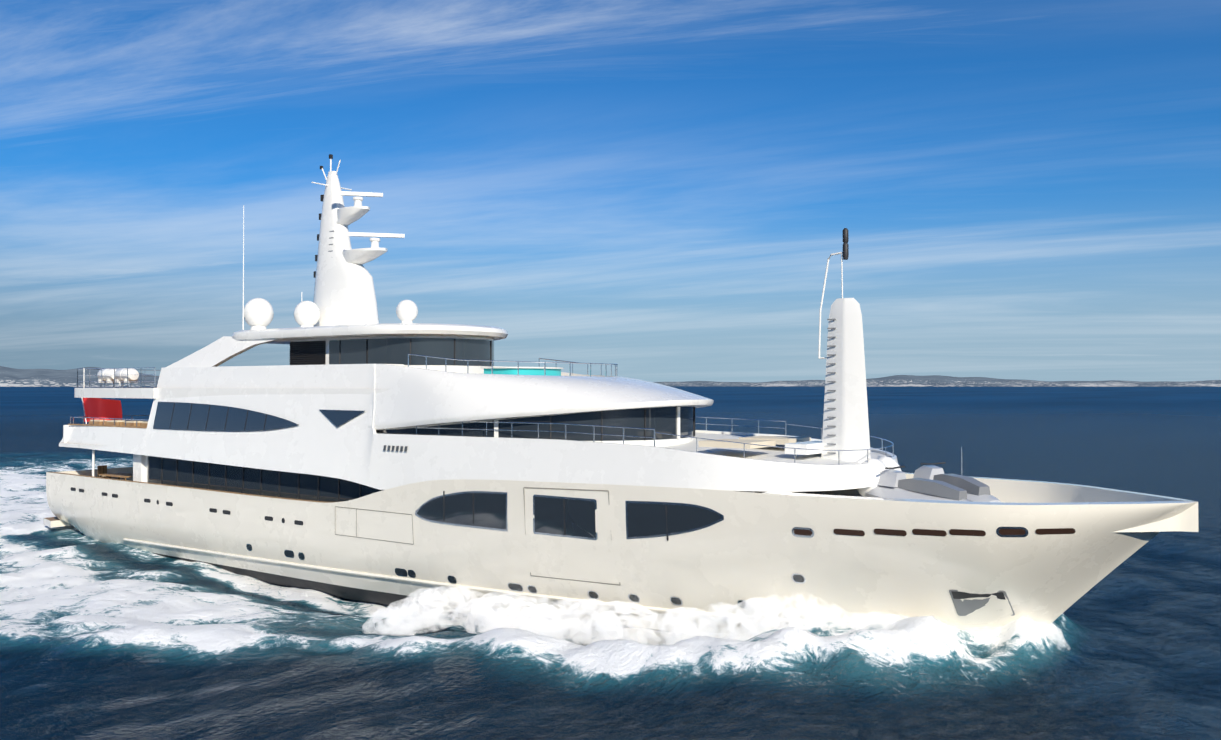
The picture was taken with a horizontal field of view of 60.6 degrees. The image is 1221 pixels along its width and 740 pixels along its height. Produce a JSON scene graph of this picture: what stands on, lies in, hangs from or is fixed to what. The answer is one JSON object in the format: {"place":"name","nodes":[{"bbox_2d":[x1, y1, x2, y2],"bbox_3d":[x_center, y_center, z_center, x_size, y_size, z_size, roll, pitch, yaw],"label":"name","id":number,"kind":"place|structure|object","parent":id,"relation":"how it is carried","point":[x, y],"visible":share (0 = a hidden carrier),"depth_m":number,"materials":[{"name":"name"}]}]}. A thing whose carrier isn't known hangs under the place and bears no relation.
{"place":"outdoors","nodes":[
{"label":"outdoors","id":0,"kind":"place"},
{"bbox_2d":[0,448,1220,739],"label":"sea","id":1,"kind":"structure","parent":0,"point":[100,640],"depth_m":28.63,"materials":[{"name":"liquid"}]},
{"bbox_2d":[44,154,1197,633],"bbox_3d":[-6.604,0.198,45.519,56.500,21.500,10.296,-1,-1,36],"label":"yacht","id":2,"kind":"object","parent":1,"relation":"on","point":[354,450],"visible":0.98,"depth_m":37.74,"materials":[{"name":"beige paint"}]},
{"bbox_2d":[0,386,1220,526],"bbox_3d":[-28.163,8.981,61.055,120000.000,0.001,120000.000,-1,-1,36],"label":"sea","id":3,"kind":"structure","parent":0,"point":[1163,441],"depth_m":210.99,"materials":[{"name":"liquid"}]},
{"bbox_2d":[0,366,1220,386],"bbox_3d":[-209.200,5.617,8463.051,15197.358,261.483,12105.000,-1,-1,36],"label":"coast","id":4,"kind":"structure","parent":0,"point":[11,377],"depth_m":9603.94},
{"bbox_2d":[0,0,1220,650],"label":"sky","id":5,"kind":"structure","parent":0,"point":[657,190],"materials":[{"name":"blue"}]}
]}

